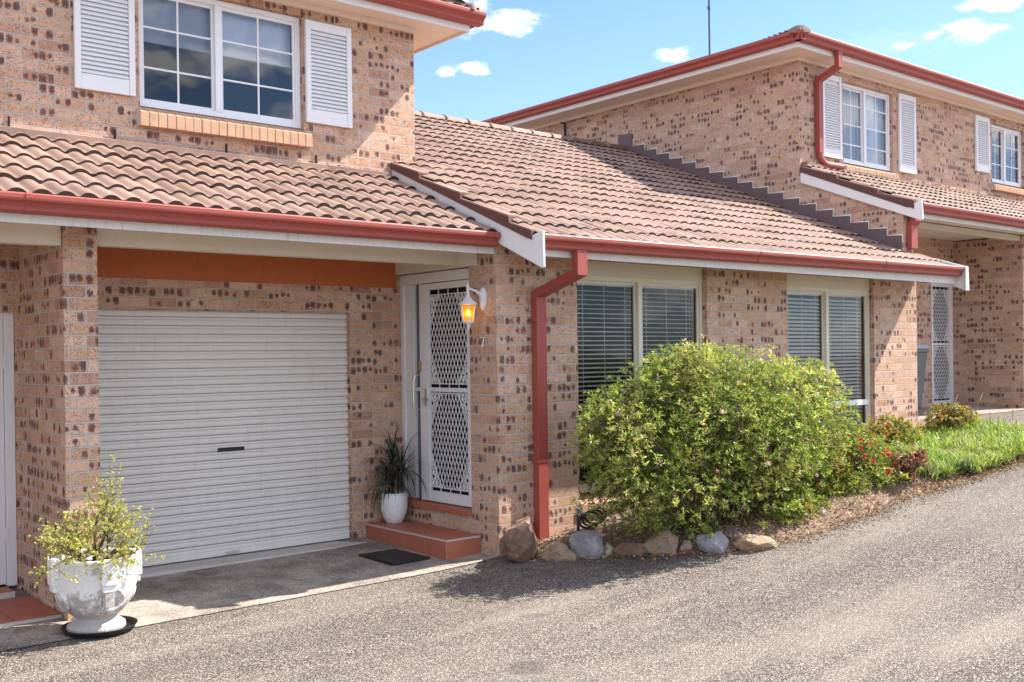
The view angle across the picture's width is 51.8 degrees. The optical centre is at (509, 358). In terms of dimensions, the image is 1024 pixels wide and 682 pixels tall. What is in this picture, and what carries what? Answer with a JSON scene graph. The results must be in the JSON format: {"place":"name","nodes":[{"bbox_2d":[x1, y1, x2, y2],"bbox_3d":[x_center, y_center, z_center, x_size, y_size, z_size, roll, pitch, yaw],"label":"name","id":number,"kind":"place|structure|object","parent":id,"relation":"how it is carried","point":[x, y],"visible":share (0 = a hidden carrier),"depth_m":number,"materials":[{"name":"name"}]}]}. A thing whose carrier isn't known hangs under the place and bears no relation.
{"place":"outdoors","nodes":[
{"label":"outdoors","id":0,"kind":"place"},
{"bbox_2d":[0,537,496,650],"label":"path","id":1,"kind":"structure","parent":0,"point":[147,603],"depth_m":8.28,"materials":[{"name":"concrete"}]},
{"bbox_2d":[60,615,137,637],"bbox_3d":[-2.728,1.784,7.015,0.482,0.039,0.482,-1,0,-40],"label":"saucer","id":2,"kind":"object","parent":1,"relation":"on","point":[131,622],"visible":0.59,"depth_m":6.86,"materials":[{"name":"black plastic"}]},
{"bbox_2d":[47,548,141,632],"bbox_3d":[-2.747,1.547,7.002,0.539,0.500,0.539,-1,0,15],"label":"urn planter","id":3,"kind":"object","parent":2,"relation":"on","point":[90,602],"visible":0.72,"depth_m":6.80,"materials":[{"name":"white paint"}]},
{"bbox_2d":[27,453,164,587],"bbox_3d":[-2.783,1.061,6.951,0.878,0.854,0.882,-1,0,-40],"label":"jade plant","id":4,"kind":"object","parent":3,"relation":"in","point":[70,538],"visible":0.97,"depth_m":6.94,"materials":[{"name":"green plant"}]},
{"bbox_2d":[358,549,429,564],"bbox_3d":[-1.005,1.719,9.180,0.390,0.019,0.545,-1,0,-40],"label":"door mat","id":5,"kind":"object","parent":1,"relation":"on","point":[394,556],"depth_m":9.12,"materials":[{"name":"black plastic"}]},
{"bbox_2d":[0,410,1023,681],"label":"ground","id":6,"kind":"structure","parent":0,"point":[928,590],"depth_m":7.10,"materials":[{"name":"grey asphalt"}]},
{"bbox_2d":[0,0,968,627],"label":"town house","id":7,"kind":"structure","parent":6,"relation":"on","point":[250,250],"depth_m":9.35,"materials":[{"name":"brick"}]},
{"bbox_2d":[0,320,7,584],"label":"screen door","id":8,"kind":"structure","parent":7,"relation":"in","point":[3,530],"depth_m":8.00,"materials":[{"name":"white paint"}]},
{"bbox_2d":[138,0,300,128],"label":"window","id":9,"kind":"structure","parent":7,"relation":"in","point":[212,58],"depth_m":9.55,"materials":[{"name":"glass"}]},
{"bbox_2d":[98,309,349,566],"bbox_3d":[-2.476,0.642,9.208,2.490,2.142,0.048,-1,0,-40],"label":"garage door","id":10,"kind":"structure","parent":7,"relation":"in","point":[230,426],"depth_m":9.20,"materials":[{"name":"white metal"}]},
{"bbox_2d":[380,491,407,523],"bbox_3d":[-1.095,1.409,10.002,0.262,0.288,0.262,-1,0,-40],"label":"flower pot","id":11,"kind":"object","parent":7,"relation":"on","point":[393,509],"visible":0.94,"depth_m":9.90,"materials":[{"name":"white ceramic"}]},
{"bbox_2d":[357,425,437,513],"bbox_3d":[-1.084,1.050,9.979,0.778,0.824,0.849,-1,0,-40],"label":"dragon plant","id":12,"kind":"object","parent":11,"relation":"in","point":[389,473],"visible":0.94,"depth_m":9.96,"materials":[{"name":"green plant"}]},
{"bbox_2d":[412,279,471,507],"bbox_3d":[-0.575,0.312,9.758,0.197,2.047,0.877,-1,0,-40],"label":"screen door","id":13,"kind":"structure","parent":7,"relation":"in","point":[445,339],"depth_m":9.81,"materials":[{"name":"metal"}]},
{"bbox_2d":[458,283,486,330],"bbox_3d":[-0.332,-0.450,9.149,0.243,0.413,0.173,-1,0,-40],"label":"wall lantern","id":14,"kind":"object","parent":7,"relation":"attached to","point":[467,300],"depth_m":9.12,"materials":[{"name":"white metal"}]},
{"bbox_2d":[577,275,703,494],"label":"window","id":15,"kind":"structure","parent":7,"relation":"in","point":[620,320],"depth_m":11.32,"materials":[{"name":"glass"}]},
{"bbox_2d":[787,286,870,441],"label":"window","id":16,"kind":"structure","parent":7,"relation":"in","point":[822,322],"depth_m":12.83,"materials":[{"name":"glass"}]},
{"bbox_2d":[2,410,1015,650],"bbox_3d":[1.390,1.298,10.477,21.502,0.893,0.163,-1,0,-41],"label":"joint","id":17,"kind":"object","parent":6,"relation":"on","point":[294,597],"visible":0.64,"depth_m":7.75,"materials":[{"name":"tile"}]},
{"bbox_2d":[503,516,538,562],"bbox_3d":[0.114,1.546,9.010,0.276,0.353,0.455,-1,0,26],"label":"rock","id":18,"kind":"object","parent":6,"relation":"on","point":[520,542],"visible":0.99,"depth_m":8.85,"materials":[{"name":"brown stone"}]},
{"bbox_2d":[481,25,1023,407],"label":"town house","id":19,"kind":"structure","parent":6,"relation":"on","point":[804,120],"depth_m":16.10,"materials":[{"name":"brick"}]},
{"bbox_2d":[707,0,710,54],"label":"antenna","id":20,"kind":"object","parent":19,"relation":"on","point":[709,43],"visible":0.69,"depth_m":18.57,"materials":[{"name":"grey metal"}]},
{"bbox_2d":[843,83,889,171],"bbox_3d":[5.255,-3.444,15.742,1.330,1.160,0.160,-1,0,-40],"label":"window","id":21,"kind":"structure","parent":19,"relation":"in","point":[862,112],"depth_m":15.78,"materials":[{"name":"glass"}]},
{"bbox_2d":[931,282,951,403],"bbox_3d":[6.943,-0.253,17.065,0.626,1.945,0.124,-1,0,-40],"label":"screen door","id":22,"kind":"structure","parent":19,"relation":"in","point":[940,350],"depth_m":17.10,"materials":[{"name":"white metal"}]},
{"bbox_2d":[991,124,1020,187],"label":"window","id":23,"kind":"structure","parent":19,"relation":"in","point":[1002,149],"depth_m":18.85,"materials":[{"name":"glass"}]},
{"bbox_2d":[414,0,1023,120],"label":"sky","id":24,"kind":"structure","parent":0,"point":[525,53],"materials":[{"name":"blue"}]},
{"bbox_2d":[504,419,1023,556],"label":"garden soil","id":25,"kind":"structure","parent":0,"point":[742,528],"depth_m":9.46,"materials":[{"name":"brown soil"}]},
{"bbox_2d":[541,542,576,560],"bbox_3d":[0.421,1.631,8.942,0.309,0.163,0.170,-1,0,1],"label":"rock","id":26,"kind":"object","parent":25,"relation":"on","point":[558,551],"visible":0.99,"depth_m":8.88,"materials":[{"name":"brown stone"}]},
{"bbox_2d":[137,446,1023,615],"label":"leaf litter","id":27,"kind":"object","parent":25,"relation":"on","point":[941,482],"visible":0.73,"depth_m":9.55,"materials":[{"name":"brown plant"}]},
{"bbox_2d":[569,530,603,558],"bbox_3d":[0.665,1.581,9.000,0.235,0.228,0.292,-1,0,-40],"label":"rock","id":28,"kind":"object","parent":25,"relation":"on","point":[585,543],"visible":0.91,"depth_m":8.93,"materials":[{"name":"grey stone"}]},
{"bbox_2d":[576,507,606,530],"bbox_3d":[0.753,1.487,9.446,0.402,0.335,0.155,-1,0,-40],"label":"coiled garden hose","id":29,"kind":"object","parent":25,"relation":"on","point":[580,517],"visible":0.62,"depth_m":9.43,"materials":[{"name":"black plastic"}]},
{"bbox_2d":[604,542,613,555],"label":"rock","id":30,"kind":"object","parent":25,"relation":"on","point":[608,548],"visible":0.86,"depth_m":8.98,"materials":[{"name":"beige stone"}]},
{"bbox_2d":[612,542,646,555],"bbox_3d":[1.049,1.614,8.964,0.361,0.111,0.149,-1,0,21],"label":"rock","id":31,"kind":"object","parent":25,"relation":"on","point":[630,548],"visible":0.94,"depth_m":8.92,"materials":[{"name":"brown stone"}]},
{"bbox_2d":[642,529,678,555],"bbox_3d":[1.296,1.544,8.944,0.287,0.226,0.234,-1,0,30],"label":"rock","id":32,"kind":"object","parent":25,"relation":"on","point":[655,544],"visible":0.89,"depth_m":8.84,"materials":[{"name":"brown stone"}]},
{"bbox_2d":[679,540,692,552],"bbox_3d":[1.489,1.585,8.925,0.128,0.108,0.132,-1,0,7],"label":"rock","id":33,"kind":"object","parent":25,"relation":"on","point":[686,545],"visible":0.9,"depth_m":8.88,"materials":[{"name":"beige stone"}]},
{"bbox_2d":[696,531,728,553],"bbox_3d":[1.705,1.538,8.848,0.274,0.177,0.212,-1,0,2],"label":"rock","id":34,"kind":"object","parent":25,"relation":"on","point":[718,542],"visible":0.93,"depth_m":8.79,"materials":[{"name":"grey stone"}]},
{"bbox_2d":[565,334,868,539],"bbox_3d":[1.949,0.687,9.408,3.539,1.815,1.551,-1,0,-40],"label":"azalea bush","id":35,"kind":"object","parent":25,"relation":"on","point":[752,444],"visible":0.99,"depth_m":8.90,"materials":[{"name":"green plant"}]},
{"bbox_2d":[733,534,777,551],"bbox_3d":[2.061,1.534,8.822,0.367,0.137,0.198,-1,0,-20],"label":"rock","id":36,"kind":"object","parent":25,"relation":"on","point":[753,542],"visible":0.98,"depth_m":8.77,"materials":[{"name":"beige stone"}]},
{"bbox_2d":[774,494,833,524],"bbox_3d":[2.648,1.369,9.434,0.812,0.304,0.360,-1,0,-40],"label":"ground cover plant","id":37,"kind":"object","parent":25,"relation":"on","point":[787,513],"visible":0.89,"depth_m":9.33,"materials":[{"name":"green plant"}]},
{"bbox_2d":[818,508,825,515],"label":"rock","id":38,"kind":"object","parent":25,"relation":"on","point":[823,513],"visible":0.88,"depth_m":9.54,"materials":[{"name":"beige stone"}]},
{"bbox_2d":[772,407,896,499],"bbox_3d":[3.147,0.900,10.473,2.009,0.936,1.111,-1,0,-40],"label":"crown of thorns bush","id":39,"kind":"object","parent":25,"relation":"on","point":[855,458],"visible":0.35,"depth_m":10.28,"materials":[{"name":"green plant"}]},
{"bbox_2d":[800,462,899,500],"bbox_3d":[3.281,1.212,10.059,1.344,0.428,0.419,-1,0,-33],"label":"ground cover plant","id":40,"kind":"object","parent":25,"relation":"on","point":[861,482],"visible":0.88,"depth_m":10.05,"materials":[{"name":"green plant"}]},
{"bbox_2d":[841,435,925,473],"bbox_3d":[3.914,1.032,11.127,0.935,0.424,1.120,-1,0,27],"label":"ground cover plant","id":41,"kind":"object","parent":25,"relation":"on","point":[901,445],"visible":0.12,"depth_m":11.19,"materials":[{"name":"green plant"}]},
{"bbox_2d":[856,411,923,445],"bbox_3d":[4.318,0.860,11.936,0.909,0.526,0.729,-1,0,-40],"label":"jade shrub","id":42,"kind":"object","parent":25,"relation":"on","point":[895,428],"visible":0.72,"depth_m":11.88,"materials":[{"name":"green plant"}]},
{"bbox_2d":[898,472,914,485],"bbox_3d":[3.855,1.186,10.270,0.156,0.181,0.189,-1,0,-40],"label":"kalanchoe","id":43,"kind":"object","parent":25,"relation":"on","point":[903,476],"visible":1,"depth_m":10.25,"materials":[{"name":"yellow plant"}]},
{"bbox_2d":[888,444,930,491],"bbox_3d":[3.975,1.070,10.473,0.533,0.463,0.396,-1,0,-40],"label":"jade shrub","id":44,"kind":"object","parent":25,"relation":"on","point":[909,464],"visible":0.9,"depth_m":10.41,"materials":[{"name":"brown plant"}]},
{"bbox_2d":[828,417,1023,488],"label":"grass","id":45,"kind":"structure","parent":25,"relation":"on","point":[1011,443],"depth_m":11.45,"materials":[{"name":"green plant"}]},
{"bbox_2d":[922,460,941,480],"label":"spiky succulent","id":46,"kind":"object","parent":25,"relation":"on","point":[932,468],"visible":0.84,"depth_m":10.51,"materials":[{"name":"green plant"}]},
{"bbox_2d":[922,402,981,429],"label":"jade shrub","id":47,"kind":"object","parent":25,"relation":"on","point":[948,414],"visible":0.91,"depth_m":12.54,"materials":[{"name":"green plant"}]},
{"bbox_2d":[952,455,980,472],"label":"spiky succulent","id":48,"kind":"object","parent":25,"relation":"on","point":[967,465],"visible":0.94,"depth_m":10.69,"materials":[{"name":"green plant"}]},
{"bbox_2d":[918,405,1023,420],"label":"path","id":49,"kind":"structure","parent":0,"point":[980,410],"depth_m":16.11,"materials":[{"name":"concrete"}]},
{"bbox_2d":[917,345,930,408],"bbox_3d":[5.714,0.297,15.456,0.620,1.000,0.670,-1,0,-40],"label":"wheelie bin","id":50,"kind":"object","parent":49,"relation":"on","point":[922,351],"visible":0.13,"depth_m":15.32,"materials":[{"name":"grey plastic"}]}
]}

